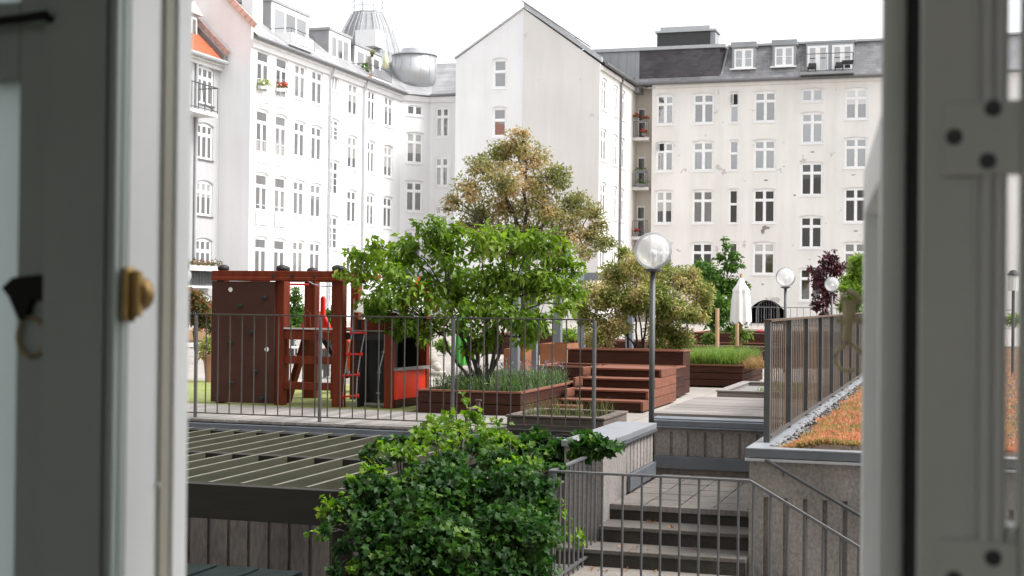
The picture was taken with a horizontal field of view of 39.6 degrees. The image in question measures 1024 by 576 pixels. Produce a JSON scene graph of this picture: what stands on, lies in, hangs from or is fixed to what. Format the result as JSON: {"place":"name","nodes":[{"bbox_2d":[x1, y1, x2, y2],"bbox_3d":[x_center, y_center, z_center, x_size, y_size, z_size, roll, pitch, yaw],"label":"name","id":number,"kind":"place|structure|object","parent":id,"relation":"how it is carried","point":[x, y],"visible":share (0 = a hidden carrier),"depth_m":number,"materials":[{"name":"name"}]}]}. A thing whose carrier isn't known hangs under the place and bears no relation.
{"place":"outdoors","nodes":[
{"label":"outdoors","id":0,"kind":"place"},
{"bbox_2d":[342,0,399,60],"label":"domed tower","id":1,"kind":"structure","parent":0,"point":[371,29],"depth_m":96.64,"materials":[{"name":"metal"}]},
{"bbox_2d":[188,320,1017,480],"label":"courtyard","id":2,"kind":"structure","parent":0,"point":[694,392],"depth_m":24.61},
{"bbox_2d":[189,286,211,342],"bbox_3d":[-5.911,0.644,26.061,1.132,1.443,0.754,0,-1,18],"label":"shrub","id":3,"kind":"object","parent":2,"relation":"on","point":[198,303],"visible":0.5,"depth_m":25.97,"materials":[{"name":"green plant"}]},
{"bbox_2d":[189,1,229,300],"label":"grey house","id":4,"kind":"structure","parent":2,"relation":"on","point":[209,64],"depth_m":66.07,"materials":[{"name":"paint"}]},
{"bbox_2d":[196,237,212,265],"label":"window","id":5,"kind":"structure","parent":4,"relation":"in","point":[203,248],"depth_m":66.15,"materials":[{"name":"wood"}]},
{"bbox_2d":[197,179,213,217],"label":"window","id":6,"kind":"structure","parent":4,"relation":"in","point":[203,187],"depth_m":66.11,"materials":[{"name":"metal"}]},
{"bbox_2d":[198,121,213,162],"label":"window","id":7,"kind":"structure","parent":4,"relation":"in","point":[204,130],"depth_m":66.16,"materials":[{"name":"metal"}]},
{"bbox_2d":[199,65,214,107],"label":"window","id":8,"kind":"structure","parent":4,"relation":"in","point":[205,74],"depth_m":66.21,"materials":[{"name":"wood"}]},
{"bbox_2d":[188,380,415,411],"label":"lawn","id":9,"kind":"structure","parent":2,"relation":"on","point":[297,400],"depth_m":16.36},
{"bbox_2d":[198,335,210,381],"bbox_3d":[-4.261,0.991,19.992,0.408,0.672,0.366,1,-1,-37],"label":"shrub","id":10,"kind":"object","parent":9,"relation":"on","point":[201,347],"visible":0.5,"depth_m":19.92,"materials":[{"name":"plant"}]},
{"bbox_2d":[211,264,383,406],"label":"playground tower","id":11,"kind":"structure","parent":9,"relation":"on","point":[246,292],"depth_m":15.90,"materials":[{"name":"wood"}]},
{"bbox_2d":[342,299,365,407],"bbox_3d":[-1.729,0.727,15.605,0.300,1.222,0.032,0,-1,18],"label":"rope ladder","id":12,"kind":"object","parent":11,"relation":"hanging from","point":[358,372],"visible":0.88,"depth_m":15.60,"materials":[{"name":"red wood"}]},
{"bbox_2d":[346,277,436,408],"bbox_3d":[-1.366,0.598,16.032,0.746,1.452,0.969,0,-1,18],"label":"playhouse","id":13,"kind":"object","parent":9,"relation":"on","point":[397,372],"visible":0.51,"depth_m":15.91,"materials":[{"name":"red plastic"},{"name":"dark plastic"},{"name":"red brown timber"}]},
{"bbox_2d":[290,286,330,354],"bbox_3d":[-4.237,0.683,29.935,1.360,1.461,0.911,1,0,2],"label":"shrub","id":14,"kind":"object","parent":2,"relation":"on","point":[295,300],"visible":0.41,"depth_m":29.98,"materials":[{"name":"green plant"}]},
{"bbox_2d":[193,0,455,320],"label":"white house","id":15,"kind":"structure","parent":2,"relation":"on","point":[329,154],"depth_m":73.81,"materials":[{"name":"paint"}]},
{"bbox_2d":[255,170,268,227],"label":"window","id":16,"kind":"structure","parent":15,"relation":"in","point":[261,178],"depth_m":68.06,"materials":[{"name":"wood"}]},
{"bbox_2d":[255,234,268,270],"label":"window","id":17,"kind":"structure","parent":15,"relation":"in","point":[260,242],"depth_m":68.03,"materials":[{"name":"wood"}]},
{"bbox_2d":[256,107,269,163],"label":"window","id":18,"kind":"structure","parent":15,"relation":"in","point":[262,115],"depth_m":68.20,"materials":[{"name":"wood"}]},
{"bbox_2d":[256,49,270,103],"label":"window","id":19,"kind":"structure","parent":15,"relation":"in","point":[262,56],"depth_m":68.08,"materials":[{"name":"wood"}]},
{"bbox_2d":[274,236,286,281],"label":"window","id":20,"kind":"structure","parent":15,"relation":"in","point":[279,244],"depth_m":69.91,"materials":[{"name":"wood"}]},
{"bbox_2d":[274,174,287,229],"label":"window","id":21,"kind":"structure","parent":15,"relation":"in","point":[280,182],"depth_m":69.95,"materials":[{"name":"wood"}]},
{"bbox_2d":[275,112,287,167],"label":"window","id":22,"kind":"structure","parent":15,"relation":"in","point":[280,137],"depth_m":69.91,"materials":[{"name":"wood"}]},
{"bbox_2d":[275,55,288,108],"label":"window","id":23,"kind":"structure","parent":15,"relation":"in","point":[281,63],"depth_m":69.97,"materials":[{"name":"wood"}]},
{"bbox_2d":[293,238,304,270],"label":"window","id":24,"kind":"structure","parent":15,"relation":"in","point":[297,244],"depth_m":71.83,"materials":[{"name":"clear glass"}]},
{"bbox_2d":[293,178,305,217],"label":"window","id":25,"kind":"structure","parent":15,"relation":"in","point":[298,211],"depth_m":71.87,"materials":[{"name":"wood"}]},
{"bbox_2d":[294,62,306,101],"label":"window","id":26,"kind":"structure","parent":15,"relation":"in","point":[299,69],"depth_m":71.89,"materials":[{"name":"clear glass"}]},
{"bbox_2d":[294,119,306,159],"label":"window","id":27,"kind":"structure","parent":15,"relation":"in","point":[299,129],"depth_m":71.91,"materials":[{"name":"wood"}]},
{"bbox_2d":[310,181,322,219],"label":"window","id":28,"kind":"structure","parent":15,"relation":"in","point":[315,188],"depth_m":73.75,"materials":[{"name":"clear glass"}]},
{"bbox_2d":[311,123,322,163],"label":"window","id":29,"kind":"structure","parent":15,"relation":"in","point":[316,131],"depth_m":73.74,"materials":[{"name":"wood"}]},
{"bbox_2d":[311,70,323,106],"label":"window","id":30,"kind":"structure","parent":15,"relation":"in","point":[316,75],"depth_m":73.77,"materials":[{"name":"wood"}]},
{"bbox_2d":[347,134,357,170],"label":"window","id":31,"kind":"structure","parent":15,"relation":"in","point":[352,141],"depth_m":78.17,"materials":[{"name":"clear glass"}]},
{"bbox_2d":[347,188,357,224],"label":"window","id":32,"kind":"structure","parent":15,"relation":"in","point":[351,195],"depth_m":78.09,"materials":[{"name":"wood"}]},
{"bbox_2d":[348,82,358,117],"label":"window","id":33,"kind":"structure","parent":15,"relation":"in","point":[352,98],"depth_m":78.11,"materials":[{"name":"clear glass"}]},
{"bbox_2d":[391,47,437,86],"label":"roof turret","id":34,"kind":"object","parent":15,"relation":"on","point":[415,66],"visible":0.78,"depth_m":85.82,"materials":[{"name":"metal"}]},
{"bbox_2d":[405,179,423,212],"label":"window","id":35,"kind":"structure","parent":15,"relation":"in","point":[413,187],"depth_m":85.18,"materials":[{"name":"wood"}]},
{"bbox_2d":[406,131,423,164],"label":"window","id":36,"kind":"structure","parent":15,"relation":"in","point":[414,140],"depth_m":85.22,"materials":[{"name":"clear glass"}]},
{"bbox_2d":[434,156,448,187],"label":"window","id":37,"kind":"structure","parent":15,"relation":"in","point":[441,163],"depth_m":85.51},
{"bbox_2d":[434,107,449,138],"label":"window","id":38,"kind":"structure","parent":15,"relation":"in","point":[442,113],"depth_m":85.54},
{"bbox_2d":[187,403,508,432],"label":"timber deck","id":39,"kind":"structure","parent":2,"relation":"on","point":[332,422],"depth_m":14.23,"materials":[{"name":"wood"}]},
{"bbox_2d":[188,313,596,428],"bbox_3d":[-2.454,0.845,13.882,6.740,1.177,0.036,0,-1,18],"label":"railing","id":40,"kind":"object","parent":39,"relation":"on","point":[195,412],"visible":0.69,"depth_m":13.46,"materials":[{"name":"grey metal"}]},
{"bbox_2d":[187,421,568,439],"bbox_3d":[-4.526,1.541,14.379,10.700,0.470,0.210,0,-1,18],"label":"edge channel","id":41,"kind":"object","parent":2,"relation":"attached to","point":[295,429],"depth_m":13.54,"materials":[{"name":"grey metal"}]},
{"bbox_2d":[418,380,572,415],"bbox_3d":[-0.101,1.207,15.902,1.154,0.251,2.344,0,-1,18],"label":"planter","id":42,"kind":"object","parent":2,"relation":"on","point":[517,399],"visible":0.47,"depth_m":14.86,"materials":[{"name":"wood"}]},
{"bbox_2d":[332,214,592,390],"bbox_3d":[-0.536,0.177,15.472,2.824,1.932,1.310,1,0,-1],"label":"tree","id":43,"kind":"object","parent":42,"relation":"in","point":[532,283],"visible":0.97,"depth_m":15.29,"materials":[{"name":"green plant"}]},
{"bbox_2d":[429,357,571,393],"bbox_3d":[-0.102,0.977,15.882,1.174,0.388,2.310,0,-1,18],"label":"lavender","id":44,"kind":"object","parent":42,"relation":"in","point":[517,380],"visible":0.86,"depth_m":15.29,"materials":[{"name":"green plant"}]},
{"bbox_2d":[399,269,633,371],"bbox_3d":[0.069,0.524,24.767,1.050,1.780,9.786,0,-1,23],"label":"metal pergola","id":45,"kind":"object","parent":2,"relation":"on","point":[557,337],"visible":0.08,"depth_m":25.53,"materials":[{"name":"metal"}]},
{"bbox_2d":[439,124,619,330],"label":"tree","id":46,"kind":"object","parent":2,"relation":"on","point":[504,190],"visible":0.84,"depth_m":47.79,"materials":[{"name":"green plant"}]},
{"bbox_2d":[453,0,640,322],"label":"gable house","id":47,"kind":"structure","parent":2,"relation":"on","point":[547,81],"depth_m":80.49,"materials":[{"name":"paint"}]},
{"bbox_2d":[491,106,506,137],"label":"window","id":48,"kind":"structure","parent":47,"relation":"in","point":[499,114],"depth_m":80.88,"materials":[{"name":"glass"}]},
{"bbox_2d":[492,57,507,88],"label":"window","id":49,"kind":"structure","parent":47,"relation":"in","point":[500,65],"depth_m":80.90,"materials":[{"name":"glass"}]},
{"bbox_2d":[540,342,577,364],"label":"steel planter","id":50,"kind":"object","parent":2,"relation":"on","point":[559,351],"visible":0.4,"depth_m":22.95,"materials":[{"name":"metal"}]},
{"bbox_2d":[505,408,627,430],"bbox_3d":[0.533,1.250,13.486,0.944,0.136,0.964,0,-1,18],"label":"planter","id":51,"kind":"object","parent":2,"relation":"on","point":[601,420],"visible":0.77,"depth_m":13.10,"materials":[{"name":"wood"}]},
{"bbox_2d":[522,396,618,416],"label":"thin grass","id":52,"kind":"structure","parent":51,"relation":"in","point":[555,413],"depth_m":13.46,"materials":[{"name":"green plant"}]},
{"bbox_2d":[539,362,685,396],"bbox_3d":[1.278,1.179,18.229,1.754,0.376,0.874,0,-1,18],"label":"planter","id":53,"kind":"object","parent":2,"relation":"on","point":[679,374],"visible":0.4,"depth_m":18.04,"materials":[{"name":"wood"}]},
{"bbox_2d":[550,365,675,411],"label":"timber steps","id":54,"kind":"structure","parent":2,"relation":"on","point":[623,392],"depth_m":16.26,"materials":[{"name":"wood"}]},
{"bbox_2d":[567,347,690,393],"bbox_3d":[1.549,1.093,18.884,1.574,0.566,0.504,0,-1,18],"label":"planter","id":55,"kind":"object","parent":2,"relation":"on","point":[640,356],"visible":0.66,"depth_m":18.67,"materials":[{"name":"wood"}]},
{"bbox_2d":[575,245,717,348],"bbox_3d":[1.861,0.153,19.645,1.937,1.525,1.280,0,-1,18],"label":"shrub","id":56,"kind":"object","parent":55,"relation":"in","point":[634,301],"visible":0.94,"depth_m":19.45,"materials":[{"name":"green plant"}]},
{"bbox_2d":[687,236,751,334],"bbox_3d":[4.936,0.044,33.818,1.730,2.605,1.516,1,0,-7],"label":"tree","id":57,"kind":"object","parent":2,"relation":"on","point":[724,287],"visible":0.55,"depth_m":33.75,"materials":[{"name":"green plant"}]},
{"bbox_2d":[689,364,762,385],"bbox_3d":[3.139,1.261,21.389,0.994,0.306,2.124,0,-1,18],"label":"planter","id":58,"kind":"object","parent":2,"relation":"on","point":[712,375],"visible":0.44,"depth_m":20.39,"materials":[{"name":"wood"}]},
{"bbox_2d":[684,344,775,368],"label":"ornamental grass","id":59,"kind":"object","parent":58,"relation":"in","point":[727,355],"depth_m":20.55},
{"bbox_2d":[654,396,808,477],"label":"platform","id":60,"kind":"structure","parent":2,"relation":"on","point":[703,431],"depth_m":13.01,"materials":[{"name":"concrete"}]},
{"bbox_2d":[634,232,671,462],"bbox_3d":[1.294,0.595,13.142,0.345,2.225,0.345,0,-1,18],"label":"globe lamp","id":61,"kind":"object","parent":60,"relation":"on","point":[652,270],"visible":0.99,"depth_m":13.12,"materials":[{"name":"grey metal"}]},
{"bbox_2d":[661,342,828,367],"bbox_3d":[4.670,1.299,27.984,3.224,0.376,2.224,0,-1,18],"label":"planter","id":62,"kind":"object","parent":2,"relation":"on","point":[761,345],"visible":0.06,"depth_m":27.17,"materials":[{"name":"wood"}]},
{"bbox_2d":[730,274,751,345],"bbox_3d":[4.504,0.605,28.000,0.398,1.769,0.398,1,0,-5],"label":"folded parasol","id":63,"kind":"object","parent":62,"relation":"on","point":[740,313],"visible":0.98,"depth_m":27.89,"materials":[{"name":"white fabric"}]},
{"bbox_2d":[691,330,827,345],"bbox_3d":[7.274,1.375,37.020,4.724,0.436,3.024,0,-1,18],"label":"planter","id":64,"kind":"object","parent":2,"relation":"on","point":[758,337],"visible":0.11,"depth_m":36.02,"materials":[{"name":"wood"}]},
{"bbox_2d":[834,251,862,313],"bbox_3d":[9.069,0.322,36.889,1.245,2.589,1.685,1,-1,-45],"label":"tree","id":65,"kind":"object","parent":64,"relation":"in","point":[853,280],"visible":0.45,"depth_m":37.02,"materials":[{"name":"green plant"}]},
{"bbox_2d":[716,381,823,399],"bbox_3d":[3.224,1.292,17.374,1.124,0.176,2.124,0,-1,18],"label":"planter","id":66,"kind":"object","parent":2,"relation":"on","point":[743,389],"visible":0.38,"depth_m":16.53,"materials":[{"name":"grey concrete"}]},
{"bbox_2d":[582,25,1019,326],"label":"slate roofed block","id":67,"kind":"structure","parent":2,"relation":"on","point":[756,153],"depth_m":84.67,"materials":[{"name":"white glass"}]},
{"bbox_2d":[654,189,673,224],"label":"window","id":68,"kind":"structure","parent":67,"relation":"in","point":[664,198],"depth_m":86.35,"materials":[{"name":"clear glass"}]},
{"bbox_2d":[655,93,674,125],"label":"window","id":69,"kind":"structure","parent":67,"relation":"in","point":[665,103],"depth_m":86.40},
{"bbox_2d":[655,141,674,172],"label":"window","id":70,"kind":"structure","parent":67,"relation":"in","point":[664,159],"depth_m":86.38,"materials":[{"name":"clear glass"}]},
{"bbox_2d":[691,188,713,224],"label":"window","id":71,"kind":"structure","parent":67,"relation":"in","point":[702,199],"depth_m":85.64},
{"bbox_2d":[691,241,713,265],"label":"window","id":72,"kind":"structure","parent":67,"relation":"in","point":[703,249],"depth_m":85.62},
{"bbox_2d":[692,92,714,124],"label":"window","id":73,"kind":"structure","parent":67,"relation":"in","point":[704,101],"depth_m":85.68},
{"bbox_2d":[692,140,714,171],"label":"window","id":74,"kind":"structure","parent":67,"relation":"in","point":[702,149],"depth_m":85.66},
{"bbox_2d":[728,188,737,223],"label":"window","id":75,"kind":"structure","parent":67,"relation":"in","point":[733,197],"depth_m":85.12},
{"bbox_2d":[752,188,775,223],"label":"window","id":76,"kind":"structure","parent":67,"relation":"in","point":[764,199],"depth_m":84.54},
{"bbox_2d":[752,241,775,275],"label":"window","id":77,"kind":"structure","parent":67,"relation":"in","point":[763,251],"depth_m":84.50,"materials":[{"name":"clear glass"}]},
{"bbox_2d":[753,90,776,122],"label":"window","id":78,"kind":"structure","parent":67,"relation":"in","point":[765,100],"depth_m":84.58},
{"bbox_2d":[753,138,776,170],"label":"window","id":79,"kind":"structure","parent":67,"relation":"in","point":[764,150],"depth_m":84.56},
{"bbox_2d":[798,267,820,301],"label":"window","id":80,"kind":"structure","parent":67,"relation":"in","point":[806,290],"depth_m":83.76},
{"bbox_2d":[799,161,823,196],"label":"window","id":81,"kind":"structure","parent":67,"relation":"in","point":[811,171],"depth_m":83.70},
{"bbox_2d":[799,215,823,248],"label":"window","id":82,"kind":"structure","parent":67,"relation":"in","point":[810,226],"depth_m":83.68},
{"bbox_2d":[800,87,823,102],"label":"window","id":83,"kind":"structure","parent":67,"relation":"in","point":[809,95],"depth_m":83.76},
{"bbox_2d":[800,111,823,144],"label":"window","id":84,"kind":"structure","parent":67,"relation":"in","point":[811,122],"depth_m":83.74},
{"bbox_2d":[843,241,862,275],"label":"window","id":85,"kind":"structure","parent":67,"relation":"in","point":[850,247],"depth_m":82.99,"materials":[{"name":"clear glass"}]},
{"bbox_2d":[843,186,863,223],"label":"window","id":86,"kind":"structure","parent":67,"relation":"in","point":[853,197],"depth_m":82.96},
{"bbox_2d":[843,136,868,168],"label":"window","id":87,"kind":"structure","parent":67,"relation":"in","point":[855,147],"depth_m":82.96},
{"bbox_2d":[844,87,868,120],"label":"window","id":88,"kind":"structure","parent":67,"relation":"in","point":[856,98],"depth_m":82.99,"materials":[{"name":"clear glass"}]},
{"bbox_2d":[806,249,847,315],"bbox_3d":[8.871,0.265,40.035,1.244,2.758,1.159,0,-1,18],"label":"tree","id":89,"kind":"object","parent":2,"relation":"on","point":[830,265],"visible":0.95,"depth_m":39.83,"materials":[{"name":"purple plant"}]},
{"bbox_2d":[545,564,728,575],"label":"path","id":90,"kind":"structure","parent":0,"point":[587,571],"depth_m":10.20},
{"bbox_2d":[556,503,748,575],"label":"concrete stairs","id":91,"kind":"structure","parent":90,"relation":"on","point":[669,544],"depth_m":10.56,"materials":[{"name":"concrete"}]},
{"bbox_2d":[547,456,859,575],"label":"railing","id":92,"kind":"object","parent":90,"relation":"on","point":[552,473],"visible":0.87,"depth_m":9.35,"materials":[{"name":"metal"}]},
{"bbox_2d":[278,0,1019,63],"label":"sky","id":93,"kind":"structure","parent":0,"point":[445,28],"materials":[{"name":"white"}]},
{"bbox_3d":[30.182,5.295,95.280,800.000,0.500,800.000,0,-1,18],"label":"ground","id":94,"kind":"structure","parent":0,"visible":0},
{"bbox_2d":[186,563,301,575],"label":"waste container","id":95,"kind":"object","parent":94,"relation":"on","point":[193,569],"visible":0.37,"depth_m":11.28,"materials":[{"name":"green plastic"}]},
{"bbox_2d":[186,477,563,575],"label":"back wall","id":96,"kind":"structure","parent":94,"relation":"on","point":[268,545],"depth_m":13.34,"materials":[{"name":"concrete"}]},
{"bbox_2d":[186,427,563,575],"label":"pergola","id":97,"kind":"object","parent":96,"relation":"on","point":[269,477],"visible":0.41,"depth_m":10.51,"materials":[{"name":"wood"}]},
{"bbox_2d":[303,391,586,575],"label":"leafy shrub","id":98,"kind":"object","parent":94,"relation":"on","point":[446,493],"visible":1,"depth_m":9.18,"materials":[{"name":"green plant"}]},
{"bbox_2d":[561,421,656,540],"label":"pier wall","id":99,"kind":"structure","parent":94,"relation":"on","point":[636,457],"depth_m":11.43,"materials":[{"name":"concrete"}]},
{"bbox_2d":[369,420,625,489],"bbox_3d":[0.073,1.375,11.564,1.119,0.665,2.690,1,-1,-45],"label":"ivy","id":100,"kind":"object","parent":99,"relation":"on","point":[592,445],"visible":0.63,"depth_m":11.10,"materials":[{"name":"green plant"}]},
{"bbox_2d":[745,346,1016,575],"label":"retaining wall","id":101,"kind":"structure","parent":94,"relation":"on","point":[833,471],"depth_m":10.10,"materials":[{"name":"concrete"}]},
{"bbox_2d":[763,312,862,442],"bbox_3d":[5.724,0.838,22.660,0.068,0.914,25.352,0,-1,18],"label":"slatted fence","id":102,"kind":"object","parent":101,"relation":"on","point":[833,381],"visible":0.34,"depth_m":13.04,"materials":[{"name":"grey metal"}]},
{"bbox_2d":[765,458,860,517],"bbox_3d":[2.543,1.651,9.904,1.562,0.869,0.078,0,-1,18],"label":"handrail","id":103,"kind":"object","parent":101,"relation":"attached to","point":[817,490],"visible":0.64,"depth_m":10.01,"materials":[{"name":"grey metal"}]},
{"bbox_2d":[770,379,861,446],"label":"pebbles","id":104,"kind":"object","parent":101,"relation":"on","point":[803,428],"visible":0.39,"depth_m":12.88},
{"bbox_2d":[777,349,1016,453],"bbox_3d":[8.263,1.287,20.823,5.746,0.160,24.061,0,-1,18],"label":"sedum","id":105,"kind":"object","parent":101,"relation":"on","point":[825,433],"visible":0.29,"depth_m":11.40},
{"bbox_2d":[1007,270,1017,373],"bbox_3d":[7.396,0.521,20.996,0.189,1.578,0.189,0,-1,18],"label":"lantern","id":106,"kind":"object","parent":101,"relation":"on","point":[1013,281],"visible":0.85,"depth_m":20.98,"materials":[{"name":"grey metal"}]},
{"bbox_3d":[-5.287,-5.471,3.038,56.000,18.720,0.470,0,-1,18],"label":"near house","id":107,"kind":"object","parent":94,"relation":"on","visible":0},
{"bbox_2d":[0,0,54,575],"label":"shut sash","id":108,"kind":"object","parent":107,"relation":"attached to","point":[22,79],"visible":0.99,"depth_m":1.29,"materials":[{"name":"grey glass"}]},
{"bbox_2d":[39,0,192,575],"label":"window casing","id":109,"kind":"object","parent":107,"relation":"attached to","point":[114,385],"depth_m":1.26,"materials":[{"name":"white paint"}]},
{"bbox_2d":[121,267,154,321],"bbox_3d":[-0.327,0.006,1.253,0.025,0.049,0.036,0,-1,18],"label":"catch plate","id":110,"kind":"object","parent":109,"relation":"attached to","point":[137,294],"visible":1,"depth_m":1.24,"materials":[{"name":"gold metal"}]},
{"bbox_2d":[878,0,1020,575],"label":"window post","id":111,"kind":"object","parent":107,"relation":"attached to","point":[950,137],"depth_m":1.00,"materials":[{"name":"grey paint"}]},
{"bbox_2d":[860,117,880,575],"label":"sash","id":112,"kind":"object","parent":111,"relation":"attached to","point":[870,371],"visible":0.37,"depth_m":1.69,"materials":[{"name":"white paint"}]},
{"bbox_2d":[833,289,862,372],"bbox_3d":[0.414,0.053,1.746,0.038,0.104,0.017,0,-1,18],"label":"sash latch","id":113,"kind":"object","parent":112,"relation":"attached to","point":[848,319],"visible":0.86,"depth_m":1.74,"materials":[{"name":"metal"}]},
{"bbox_2d":[1005,0,1023,575],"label":"sash","id":114,"kind":"object","parent":111,"relation":"attached to","point":[1014,533],"visible":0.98,"depth_m":0.99,"materials":[{"name":"grey paint"}]},
{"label":"landing base","id":115,"kind":"structure","parent":94,"relation":"on","visible":0},
{"bbox_2d":[613,474,748,509],"bbox_3d":[1.638,1.711,11.934,1.151,0.024,2.000,0,-1,18],"label":"landing","id":116,"kind":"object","parent":115,"relation":"on","point":[708,496],"visible":0.57,"depth_m":11.72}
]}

